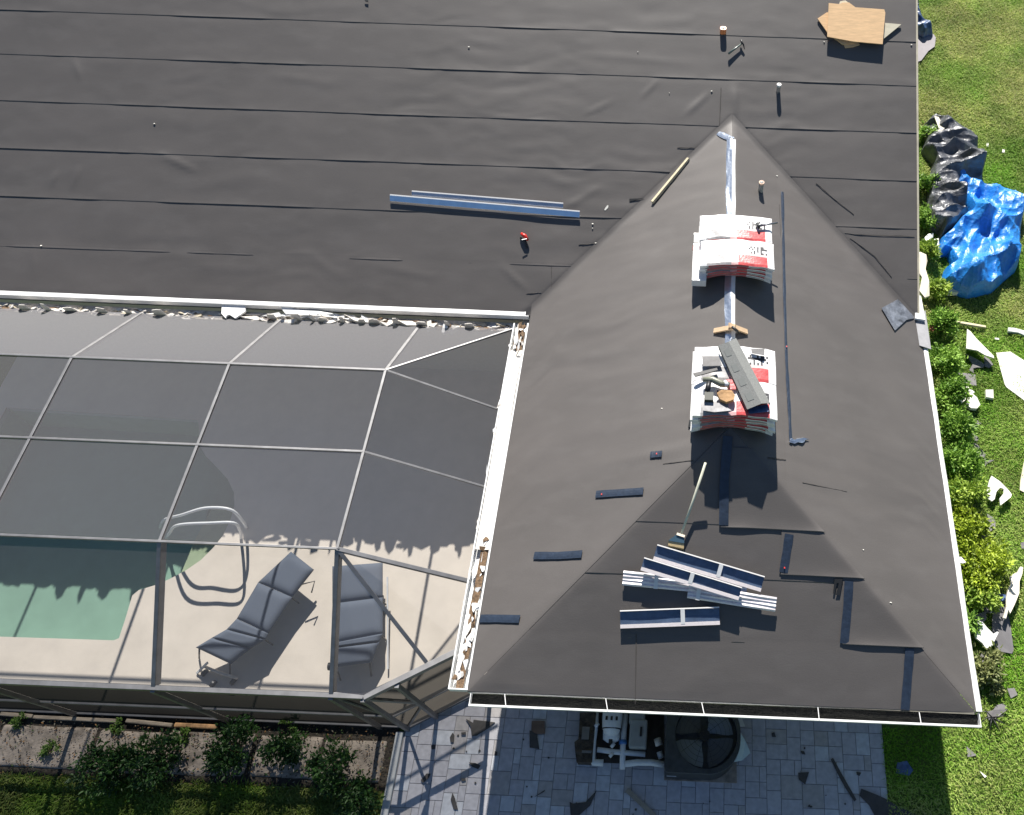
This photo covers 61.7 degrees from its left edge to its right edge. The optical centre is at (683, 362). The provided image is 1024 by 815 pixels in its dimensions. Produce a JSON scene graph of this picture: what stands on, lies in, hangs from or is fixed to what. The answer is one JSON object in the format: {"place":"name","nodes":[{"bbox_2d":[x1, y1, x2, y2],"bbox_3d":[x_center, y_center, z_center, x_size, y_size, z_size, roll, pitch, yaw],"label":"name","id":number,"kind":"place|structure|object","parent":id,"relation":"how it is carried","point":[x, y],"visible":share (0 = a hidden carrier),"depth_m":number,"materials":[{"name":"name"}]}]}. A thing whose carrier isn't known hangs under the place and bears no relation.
{"place":"outdoors","nodes":[
{"label":"outdoors","id":0,"kind":"place"},
{"bbox_2d":[0,770,380,814],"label":"rough grass","id":1,"kind":"structure","parent":0,"point":[176,797],"depth_m":11.19,"materials":[{"name":"plant"}]},
{"bbox_2d":[0,711,399,790],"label":"garden bed","id":2,"kind":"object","parent":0,"point":[34,739],"depth_m":11.53,"materials":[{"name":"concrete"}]},
{"bbox_2d":[8,711,28,729],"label":"weed","id":3,"kind":"object","parent":2,"relation":"on","point":[16,720],"visible":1,"depth_m":11.62,"materials":[{"name":"green plant"}]},
{"bbox_2d":[37,736,59,760],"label":"weed","id":4,"kind":"object","parent":2,"relation":"on","point":[46,748],"visible":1,"depth_m":11.44,"materials":[{"name":"green plant"}]},
{"bbox_2d":[0,712,121,722],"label":"timber edging","id":5,"kind":"object","parent":2,"relation":"on","point":[67,718],"visible":1,"depth_m":11.69,"materials":[{"name":"wood"}]},
{"bbox_2d":[64,736,131,802],"bbox_3d":[-7.801,5.471,11.119,0.858,0.649,0.788,2,57,0],"label":"shrub","id":6,"kind":"object","parent":2,"relation":"on","point":[107,764],"visible":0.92,"depth_m":11.08,"materials":[{"name":"green plant"}]},
{"bbox_2d":[104,717,124,735],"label":"weed","id":7,"kind":"object","parent":2,"relation":"on","point":[117,728],"visible":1,"depth_m":11.62,"materials":[{"name":"green plant"}]},
{"bbox_2d":[125,719,173,727],"bbox_3d":[-7.512,5.078,11.695,0.668,0.060,0.055,5,57,2],"label":"log","id":8,"kind":"object","parent":2,"relation":"on","point":[151,723],"visible":1,"depth_m":11.67,"materials":[{"name":"wood"}]},
{"bbox_2d":[113,727,194,801],"bbox_3d":[-7.163,5.370,11.197,0.843,0.651,0.910,-28,62,-18],"label":"shrub","id":9,"kind":"object","parent":2,"relation":"on","point":[138,761],"visible":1,"depth_m":11.13,"materials":[{"name":"green plant"}]},
{"bbox_2d":[175,726,191,746],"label":"weed","id":10,"kind":"object","parent":2,"relation":"on","point":[185,731],"visible":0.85,"depth_m":11.59,"materials":[{"name":"green plant"}]},
{"bbox_2d":[174,723,217,728],"bbox_3d":[-6.852,5.116,11.686,0.602,0.060,0.064,2,57,0],"label":"log","id":11,"kind":"object","parent":2,"relation":"on","point":[198,726],"visible":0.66,"depth_m":11.66,"materials":[{"name":"wood"}]},
{"bbox_2d":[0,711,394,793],"bbox_3d":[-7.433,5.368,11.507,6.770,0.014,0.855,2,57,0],"label":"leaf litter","id":12,"kind":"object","parent":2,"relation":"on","point":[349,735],"visible":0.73,"depth_m":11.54,"materials":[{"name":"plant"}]},
{"bbox_2d":[195,714,261,782],"bbox_3d":[-6.240,5.212,11.263,0.809,0.748,0.909,2,57,0],"label":"shrub","id":13,"kind":"object","parent":2,"relation":"on","point":[219,760],"visible":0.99,"depth_m":11.24,"materials":[{"name":"green plant"}]},
{"bbox_2d":[246,727,308,774],"bbox_3d":[-5.465,5.270,11.274,0.660,0.696,0.581,-17,59,-12],"label":"shrub","id":14,"kind":"object","parent":2,"relation":"on","point":[287,749],"visible":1,"depth_m":11.19,"materials":[{"name":"green plant"}]},
{"bbox_2d":[294,734,357,801],"bbox_3d":[-4.787,5.423,11.147,0.818,0.770,0.809,2,57,0],"label":"shrub","id":15,"kind":"object","parent":2,"relation":"on","point":[316,764],"visible":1,"depth_m":11.08,"materials":[{"name":"green plant"}]},
{"bbox_2d":[0,0,1023,814],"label":"ground","id":16,"kind":"structure","parent":0,"point":[6,362],"depth_m":13.70,"materials":[{"name":"plant"}]},
{"bbox_2d":[0,355,504,705],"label":"pool deck","id":17,"kind":"structure","parent":16,"relation":"on","point":[410,515],"depth_m":13.56,"materials":[{"name":"concrete"}]},
{"bbox_2d":[0,408,233,639],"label":"pool basin","id":18,"kind":"object","parent":17,"relation":"in","point":[67,588],"visible":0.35,"depth_m":14.03,"materials":[{"name":"liquid"}]},
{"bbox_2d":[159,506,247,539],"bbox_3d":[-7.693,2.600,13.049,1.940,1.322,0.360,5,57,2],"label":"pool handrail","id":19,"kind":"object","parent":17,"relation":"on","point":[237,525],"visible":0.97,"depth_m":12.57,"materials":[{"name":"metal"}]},
{"bbox_2d":[196,552,314,686],"bbox_3d":[-6.301,3.846,12.300,0.752,0.452,2.033,32,62,18],"label":"sun lounger","id":20,"kind":"object","parent":17,"relation":"on","point":[276,590],"visible":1,"depth_m":12.16,"materials":[{"name":"fabric"}]},
{"bbox_2d":[0,307,512,731],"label":"pool enclosure","id":21,"kind":"object","parent":17,"relation":"on","point":[407,701],"visible":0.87,"depth_m":11.39,"materials":[{"name":"grey metal"}]},
{"bbox_2d":[327,563,388,680],"bbox_3d":[-4.799,3.810,12.339,0.831,0.418,1.611,-6,58,-5],"label":"sun lounger","id":22,"kind":"object","parent":17,"relation":"on","point":[361,624],"visible":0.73,"depth_m":12.18,"materials":[{"name":"fabric"}]},
{"bbox_2d":[333,769,384,814],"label":"shrub","id":23,"kind":"object","parent":16,"relation":"on","point":[360,791],"visible":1,"depth_m":10.99,"materials":[{"name":"green plant"}]},
{"bbox_2d":[380,732,403,814],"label":"patio kerb","id":24,"kind":"structure","parent":16,"relation":"on","point":[390,782],"depth_m":11.41,"materials":[{"name":"concrete"}]},
{"bbox_2d":[0,0,981,728],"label":"house","id":25,"kind":"structure","parent":16,"relation":"on","point":[242,158],"depth_m":12.88,"materials":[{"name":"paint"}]},
{"bbox_2d":[390,194,579,216],"bbox_3d":[-3.114,-2.448,13.018,2.990,0.140,0.078,4,57,2],"label":"metal flashing","id":26,"kind":"object","parent":25,"relation":"on","point":[485,205],"visible":1,"depth_m":13.01,"materials":[{"name":"blue metal"}]},
{"bbox_2d":[412,190,562,207],"bbox_3d":[-3.078,-2.555,13.047,2.389,0.106,0.065,4,57,1],"label":"metal flashing","id":27,"kind":"object","parent":25,"relation":"on","point":[488,199],"visible":1,"depth_m":13.04,"materials":[{"name":"metal"}]},
{"bbox_2d":[620,607,719,627],"bbox_3d":[-0.162,3.032,9.867,1.184,0.135,0.190,-1,57,-2],"label":"metal flashing","id":28,"kind":"object","parent":25,"relation":"on","point":[670,617],"visible":1,"depth_m":9.89,"materials":[{"name":"silver metal"}]},
{"bbox_2d":[651,158,689,203],"bbox_3d":[-0.204,-2.859,13.080,0.056,0.286,0.934,33,62,18],"label":"timber batten","id":29,"kind":"object","parent":25,"relation":"on","point":[669,181],"visible":1,"depth_m":13.06,"materials":[{"name":"wood"}]},
{"bbox_2d":[622,571,746,591],"bbox_3d":[0.013,2.660,9.950,1.489,0.150,0.169,5,57,2],"label":"metal flashing","id":30,"kind":"object","parent":25,"relation":"on","point":[641,579],"visible":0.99,"depth_m":9.94,"materials":[{"name":"metal"}]},
{"bbox_2d":[653,544,764,591],"bbox_3d":[0.302,2.462,9.940,1.339,0.219,0.172,13,58,7],"label":"metal flashing","id":31,"kind":"object","parent":30,"relation":"on","point":[709,568],"visible":1,"depth_m":9.95,"materials":[{"name":"silver metal"}]},
{"bbox_2d":[668,462,706,549],"bbox_3d":[0.041,1.720,10.029,0.204,0.626,0.941,15,58,8],"label":"push broom","id":32,"kind":"object","parent":25,"relation":"on","point":[676,541],"visible":1,"depth_m":10.01,"materials":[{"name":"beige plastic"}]},
{"bbox_2d":[713,324,735,333],"bbox_3d":[0.547,-0.444,11.078,0.295,0.214,0.072,11,58,6],"label":"wood stick","id":33,"kind":"object","parent":25,"relation":"on","point":[721,329],"visible":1,"depth_m":11.08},
{"bbox_2d":[690,422,772,435],"bbox_3d":[0.608,0.632,10.445,1.033,0.240,0.519,2,57,0],"label":"shingle bundle","id":34,"kind":"object","parent":25,"relation":"on","point":[754,429],"visible":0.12,"depth_m":10.28,"materials":[{"name":"plastic"}]},
{"bbox_2d":[692,422,774,432],"bbox_3d":[0.632,0.595,10.380,1.032,0.219,0.520,2,57,0],"label":"shingle bundle","id":35,"kind":"object","parent":34,"relation":"on","point":[704,425],"visible":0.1,"depth_m":10.22,"materials":[{"name":"plastic"}]},
{"bbox_2d":[691,420,774,427],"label":"shingle bundle","id":36,"kind":"object","parent":35,"relation":"on","point":[736,421],"visible":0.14,"depth_m":10.15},
{"bbox_2d":[690,385,774,425],"bbox_3d":[0.604,0.506,10.248,1.033,0.157,0.520,2,57,0],"label":"shingle bundle","id":37,"kind":"object","parent":36,"relation":"on","point":[769,422],"visible":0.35,"depth_m":10.10,"materials":[{"name":"plastic"}]},
{"bbox_2d":[692,381,776,421],"bbox_3d":[0.630,0.461,10.183,1.033,0.126,0.512,2,57,0],"label":"shingle bundle","id":38,"kind":"object","parent":37,"relation":"on","point":[736,407],"visible":0.6,"depth_m":10.11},
{"bbox_2d":[703,376,729,401],"bbox_3d":[0.397,0.324,10.111,0.333,0.095,0.333,2,57,0],"label":"nail gun","id":39,"kind":"object","parent":38,"relation":"on","point":[708,395],"visible":1,"depth_m":10.11,"materials":[{"name":"silver metal"}]},
{"bbox_2d":[703,402,731,411],"bbox_3d":[0.406,0.546,10.015,0.349,0.008,0.134,2,57,0],"label":"wrapper scrap","id":40,"kind":"object","parent":38,"relation":"on","point":[713,407],"visible":1,"depth_m":10.01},
{"bbox_2d":[717,390,734,403],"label":"paper scrap","id":41,"kind":"object","parent":38,"relation":"on","point":[726,396],"visible":1,"depth_m":10.04,"materials":[{"name":"paper"}]},
{"bbox_2d":[718,338,769,410],"bbox_3d":[0.718,0.144,10.244,0.298,0.162,1.004,-19,60,-13],"label":"ridge cap strip","id":42,"kind":"object","parent":38,"relation":"on","point":[750,390],"visible":1,"depth_m":10.19,"materials":[{"name":"grey"}]},
{"bbox_2d":[748,404,768,413],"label":"wrapper scrap","id":43,"kind":"object","parent":38,"relation":"on","point":[760,409],"visible":1,"depth_m":10.04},
{"bbox_2d":[687,585,776,611],"bbox_3d":[0.575,2.812,9.905,1.063,0.169,0.169,7,57,3],"label":"metal flashing","id":44,"kind":"object","parent":25,"relation":"on","point":[757,601],"visible":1,"depth_m":9.89,"materials":[{"name":"metal"}]},
{"bbox_2d":[641,557,741,599],"bbox_3d":[0.090,2.573,9.874,1.214,0.198,0.144,13,58,7],"label":"metal flashing","id":45,"kind":"object","parent":44,"relation":"on","point":[694,579],"visible":1,"depth_m":9.88,"materials":[{"name":"silver metal"}]},
{"bbox_2d":[706,273,770,282],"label":"shingle bundle","id":46,"kind":"object","parent":25,"relation":"on","point":[750,276],"visible":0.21,"depth_m":11.57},
{"bbox_2d":[702,269,771,279],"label":"shingle bundle","id":47,"kind":"object","parent":46,"relation":"on","point":[724,271],"visible":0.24,"depth_m":11.50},
{"bbox_2d":[699,245,771,274],"bbox_3d":[0.725,-1.451,11.582,1.026,0.149,0.475,2,57,0],"label":"shingle bundle","id":48,"kind":"object","parent":47,"relation":"on","point":[739,268],"visible":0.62,"depth_m":11.45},
{"bbox_2d":[700,239,774,271],"bbox_3d":[0.743,-1.492,11.515,1.026,0.119,0.476,2,57,0],"label":"shingle bundle","id":49,"kind":"object","parent":48,"relation":"on","point":[737,253],"visible":1,"depth_m":11.47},
{"bbox_2d":[818,12,854,44],"bbox_3d":[2.501,-5.420,13.544,0.721,0.240,0.280,34,63,19],"label":"plywood scrap","id":50,"kind":"object","parent":25,"relation":"on","point":[823,20],"visible":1,"depth_m":13.56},
{"bbox_2d":[833,579,842,594],"bbox_3d":[1.851,2.697,9.981,0.095,0.079,0.184,8,57,4],"label":"felt strip","id":51,"kind":"object","parent":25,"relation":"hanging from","point":[836,581],"visible":1,"depth_m":9.98,"materials":[{"name":"black fabric"}]},
{"bbox_2d":[883,23,900,38],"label":"plywood scrap","id":52,"kind":"object","parent":25,"relation":"on","point":[889,28],"visible":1,"depth_m":13.55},
{"bbox_2d":[919,201,939,231],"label":"shrub","id":53,"kind":"object","parent":16,"relation":"on","point":[926,221],"visible":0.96,"depth_m":16.84,"materials":[{"name":"green plant"}]},
{"bbox_2d":[919,172,939,192],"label":"shrub","id":54,"kind":"object","parent":16,"relation":"on","point":[925,181],"visible":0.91,"depth_m":17.37,"materials":[{"name":"green plant"}]},
{"bbox_2d":[919,120,939,141],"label":"shrub","id":55,"kind":"object","parent":16,"relation":"on","point":[923,130],"visible":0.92,"depth_m":18.32,"materials":[{"name":"green plant"}]},
{"bbox_2d":[919,237,941,261],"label":"shrub","id":56,"kind":"object","parent":16,"relation":"on","point":[930,245],"visible":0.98,"depth_m":16.37,"materials":[{"name":"green plant"}]},
{"bbox_2d":[921,276,953,303],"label":"shrub","id":57,"kind":"object","parent":16,"relation":"on","point":[940,287],"visible":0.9,"depth_m":15.88,"materials":[{"name":"green plant"}]},
{"bbox_2d":[926,305,962,338],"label":"shrub","id":58,"kind":"object","parent":16,"relation":"on","point":[939,316],"visible":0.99,"depth_m":15.32,"materials":[{"name":"green plant"}]},
{"bbox_2d":[928,340,968,378],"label":"shrub","id":59,"kind":"object","parent":16,"relation":"on","point":[950,362],"visible":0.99,"depth_m":14.88,"materials":[{"name":"green plant"}]},
{"bbox_2d":[934,370,972,412],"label":"shrub","id":60,"kind":"object","parent":16,"relation":"on","point":[957,384],"visible":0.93,"depth_m":14.50,"materials":[{"name":"green plant"}]},
{"bbox_2d":[942,436,989,482],"bbox_3d":[4.627,1.599,13.904,0.736,0.651,0.796,-25,61,-16],"label":"shrub","id":61,"kind":"object","parent":16,"relation":"on","point":[969,460],"visible":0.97,"depth_m":13.82,"materials":[{"name":"green plant"}]},
{"bbox_2d":[947,472,990,511],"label":"shrub","id":62,"kind":"object","parent":16,"relation":"on","point":[973,489],"visible":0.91,"depth_m":13.47,"materials":[{"name":"green plant"}]},
{"bbox_2d":[952,493,993,546],"bbox_3d":[4.577,2.542,13.351,0.750,0.558,0.778,-17,59,-12],"label":"shrub","id":63,"kind":"object","parent":16,"relation":"on","point":[968,520],"visible":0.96,"depth_m":13.29,"materials":[{"name":"green plant"}]},
{"bbox_2d":[966,608,983,635],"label":"shrub","id":64,"kind":"object","parent":16,"relation":"on","point":[972,621],"visible":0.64,"depth_m":12.52,"materials":[{"name":"green plant"}]},
{"bbox_2d":[963,577,1004,613],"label":"shrub","id":65,"kind":"object","parent":16,"relation":"on","point":[990,599],"visible":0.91,"depth_m":12.67,"materials":[{"name":"green plant"}]},
{"bbox_2d":[972,640,1007,696],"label":"shrub","id":66,"kind":"object","parent":16,"relation":"on","point":[987,669],"visible":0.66,"depth_m":12.16,"materials":[{"name":"green plant"}]},
{"bbox_2d":[996,352,1023,400],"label":"foam board","id":67,"kind":"object","parent":16,"relation":"on","point":[1011,366],"visible":1,"depth_m":15.18,"materials":[{"name":"plastic"}]},
{"bbox_2d":[574,712,595,764],"bbox_3d":[-1.369,5.239,11.584,0.266,0.315,0.640,2,57,0],"label":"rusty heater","id":68,"kind":"object","parent":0,"point":[584,743],"visible":0.94,"depth_m":11.46,"materials":[{"name":"brown metal"}]},
{"bbox_2d":[389,700,887,814],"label":"patio","id":69,"kind":"structure","parent":0,"point":[760,741],"depth_m":11.50,"materials":[{"name":"stone"}]},
{"bbox_2d":[466,719,494,735],"bbox_3d":[-2.892,5.178,11.768,0.421,0.023,0.227,2,57,0],"label":"felt scrap","id":70,"kind":"object","parent":69,"relation":"on","point":[478,727],"visible":1,"depth_m":11.77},
{"bbox_2d":[530,731,538,748],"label":"felt scrap","id":71,"kind":"object","parent":69,"relation":"on","point":[534,741],"visible":1,"depth_m":11.68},
{"bbox_2d":[531,721,544,733],"bbox_3d":[-2.059,5.174,11.777,0.202,0.030,0.172,2,57,0],"label":"clay tile","id":72,"kind":"object","parent":69,"relation":"on","point":[537,727],"visible":1,"depth_m":11.76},
{"bbox_2d":[570,790,596,814],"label":"felt scrap","id":73,"kind":"object","parent":69,"relation":"on","point":[578,808],"visible":1,"depth_m":11.26,"materials":[{"name":"fabric"}]},
{"bbox_2d":[596,712,663,762],"bbox_3d":[-0.760,5.299,11.729,1.001,0.030,0.673,2,57,0],"label":"equipment pad","id":74,"kind":"object","parent":69,"relation":"on","point":[655,726],"visible":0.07,"depth_m":11.69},
{"bbox_2d":[602,712,622,743],"bbox_3d":[-0.993,5.007,11.583,0.276,0.370,0.565,2,57,0],"label":"pool pump","id":75,"kind":"object","parent":74,"relation":"on","point":[611,725],"visible":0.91,"depth_m":11.44,"materials":[{"name":"white plastic"}]},
{"bbox_2d":[591,712,664,769],"bbox_3d":[-0.770,5.242,11.492,1.049,0.137,0.707,2,57,0],"label":"pvc pipework","id":76,"kind":"object","parent":75,"relation":"attached to","point":[622,752],"visible":1,"depth_m":11.40,"materials":[{"name":"white"}]},
{"bbox_2d":[629,713,663,758],"bbox_3d":[-0.511,5.160,11.503,0.505,0.289,0.571,2,57,0],"label":"pump motor","id":77,"kind":"object","parent":74,"relation":"on","point":[638,723],"visible":0.88,"depth_m":11.42,"materials":[{"name":"black plastic"}]},
{"bbox_2d":[625,788,655,814],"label":"timber offcut","id":78,"kind":"object","parent":69,"relation":"on","point":[639,801],"visible":1,"depth_m":11.27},
{"bbox_2d":[664,715,740,782],"bbox_3d":[0.256,5.177,11.421,1.014,0.751,0.980,2,57,0],"label":"air conditioner","id":79,"kind":"object","parent":69,"relation":"on","point":[701,749],"visible":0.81,"depth_m":11.14,"materials":[{"name":"metal"}]},
{"bbox_2d":[734,734,749,761],"bbox_3d":[0.764,5.231,11.479,0.322,0.476,0.493,-4,57,-4],"label":"plastic sheet","id":80,"kind":"object","parent":69,"relation":"on","point":[744,752],"visible":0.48,"depth_m":11.56,"materials":[{"name":"plastic"}]},
{"bbox_2d":[831,758,855,800],"bbox_3d":[2.205,5.777,11.501,0.057,0.020,0.592,-23,61,-15],"label":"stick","id":81,"kind":"object","parent":69,"relation":"on","point":[843,780],"visible":1,"depth_m":11.49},
{"bbox_2d":[860,789,915,814],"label":"felt scrap","id":82,"kind":"object","parent":69,"relation":"on","point":[878,805],"visible":1,"depth_m":11.34,"materials":[{"name":"fabric"}]},
{"bbox_2d":[880,0,1023,814],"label":"lawn grass","id":83,"kind":"structure","parent":0,"point":[963,313],"depth_m":15.51,"materials":[{"name":"plant"}]},
{"bbox_2d":[896,761,912,775],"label":"felt scrap","id":84,"kind":"object","parent":83,"relation":"on","point":[903,766],"visible":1,"depth_m":11.58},
{"bbox_2d":[919,252,929,298],"bbox_3d":[4.404,-1.599,15.288,0.242,0.078,1.090,2,57,0],"label":"wrapper film","id":85,"kind":"object","parent":83,"relation":"on","point":[924,287],"visible":0.71,"depth_m":15.25,"materials":[{"name":"plastic"}]},
{"bbox_2d":[918,0,932,37],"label":"navy sheet","id":86,"kind":"object","parent":83,"relation":"on","point":[924,28],"visible":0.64,"depth_m":20.34,"materials":[{"name":"plastic"}]},
{"bbox_2d":[918,34,935,61],"bbox_3d":[5.819,-7.673,20.216,0.641,0.029,1.265,8,57,4],"label":"felt scrap","id":87,"kind":"object","parent":83,"relation":"on","point":[926,44],"visible":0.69,"depth_m":20.23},
{"bbox_2d":[921,113,986,240],"bbox_3d":[5.766,-4.078,17.550,1.286,0.685,3.696,6,57,2],"label":"black tarp","id":88,"kind":"object","parent":83,"relation":"on","point":[950,151],"visible":0.93,"depth_m":17.47,"materials":[{"name":"plastic"}]},
{"bbox_2d":[939,405,983,447],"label":"shrub","id":89,"kind":"object","parent":83,"relation":"on","point":[961,422],"visible":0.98,"depth_m":14.12,"materials":[{"name":"green plant"}]},
{"bbox_2d":[949,372,976,385],"bbox_3d":[5.065,0.298,15.090,0.478,0.038,0.247,8,57,4],"label":"felt scrap","id":90,"kind":"object","parent":83,"relation":"on","point":[971,379],"visible":0.35,"depth_m":15.08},
{"bbox_2d":[966,394,979,410],"bbox_3d":[5.122,0.710,14.746,0.248,0.102,0.294,2,57,0],"label":"foam block","id":91,"kind":"object","parent":83,"relation":"on","point":[974,404],"depth_m":14.69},
{"bbox_2d":[966,354,983,373],"bbox_3d":[5.361,0.032,15.259,0.313,0.044,0.406,2,57,0],"label":"felt scrap","id":92,"kind":"object","parent":83,"relation":"on","point":[975,363],"visible":1,"depth_m":15.25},
{"bbox_2d":[966,329,993,358],"bbox_3d":[5.345,-0.287,15.268,0.336,0.070,0.743,-26,62,-17],"label":"foam board","id":93,"kind":"object","parent":83,"relation":"on","point":[973,343],"visible":1,"depth_m":15.26,"materials":[{"name":"plastic"}]},
{"bbox_2d":[939,169,1023,298],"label":"blue tarp","id":94,"kind":"object","parent":83,"relation":"on","point":[980,246],"visible":0.94,"depth_m":16.50,"materials":[{"name":"plastic"}]},
{"bbox_2d":[956,530,1016,593],"bbox_3d":[4.687,3.128,12.934,1.113,0.632,1.177,2,57,0],"label":"shrub","id":95,"kind":"object","parent":83,"relation":"on","point":[986,566],"visible":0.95,"depth_m":12.91,"materials":[{"name":"green plant"}]},
{"bbox_2d":[974,620,998,648],"bbox_3d":[4.507,4.107,12.503,0.347,0.073,0.321,32,62,18],"label":"foam board","id":96,"kind":"object","parent":83,"relation":"on","point":[986,636],"visible":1,"depth_m":12.47,"materials":[{"name":"white"}]},
{"bbox_2d":[977,711,1006,733],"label":"plant","id":97,"kind":"object","parent":83,"relation":"on","point":[993,718],"visible":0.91,"depth_m":11.88,"materials":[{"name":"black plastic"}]},
{"bbox_2d":[986,703,1006,720],"bbox_3d":[4.522,5.047,12.010,0.360,0.044,0.132,-25,61,-16],"label":"felt scrap","id":98,"kind":"object","parent":83,"relation":"on","point":[996,710],"visible":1,"depth_m":12.00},
{"bbox_2d":[987,476,1011,504],"bbox_3d":[5.196,2.155,13.764,0.428,0.054,0.410,34,63,19],"label":"foam board","id":99,"kind":"object","parent":83,"relation":"on","point":[994,484],"visible":0.92,"depth_m":13.77,"materials":[{"name":"plastic"}]},
{"bbox_2d":[992,601,1013,653],"bbox_3d":[4.837,3.997,12.691,0.322,0.039,0.872,2,57,0],"label":"felt scrap","id":100,"kind":"object","parent":83,"relation":"on","point":[1001,626],"visible":0.59,"depth_m":12.63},
{"bbox_2d":[1002,566,1022,618],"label":"wrapper roll","id":101,"kind":"object","parent":100,"relation":"on","point":[1012,593],"visible":1,"depth_m":12.83,"materials":[{"name":"plastic"}]},
{"bbox_3d":[2.787,-5.506,13.553,0.639,0.249,0.455,2,57,0],"label":"plywood prop","id":102,"kind":"object","parent":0,"visible":0},
{"bbox_2d":[827,2,884,44],"bbox_3d":[2.806,-5.509,13.507,0.941,0.298,0.661,2,57,0],"label":"plywood sheet","id":103,"kind":"object","parent":102,"relation":"on","point":[847,21],"visible":1,"depth_m":13.49,"materials":[{"name":"wood"}]},
{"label":"shingle bundle","id":104,"kind":"object","parent":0,"visible":0},
{"bbox_2d":[699,214,771,243],"bbox_3d":[0.741,-1.880,11.762,1.026,0.114,0.477,2,57,0],"label":"shingle bundle","id":105,"kind":"object","parent":104,"relation":"on","point":[719,227],"visible":1,"depth_m":11.72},
{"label":"shingle bundle","id":106,"kind":"object","parent":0,"visible":0},
{"bbox_2d":[691,351,694,385],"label":"shingle bundle","id":107,"kind":"object","parent":106,"relation":"on","point":[692,383],"visible":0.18,"depth_m":10.52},
{"bbox_2d":[693,346,775,384],"bbox_3d":[0.646,0.042,10.452,1.033,0.123,0.522,2,57,0],"label":"shingle bundle","id":108,"kind":"object","parent":107,"relation":"on","point":[763,367],"visible":0.66,"depth_m":10.42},
{"bbox_2d":[702,356,721,365],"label":"wrapper scrap","id":109,"kind":"object","parent":108,"relation":"on","point":[711,361],"visible":1,"depth_m":10.37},
{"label":"shingle bundle","id":110,"kind":"object","parent":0,"visible":0},
{"bbox_2d":[692,233,705,285],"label":"shingle bundle","id":111,"kind":"object","parent":110,"relation":"on","point":[698,278],"visible":0.48,"depth_m":11.60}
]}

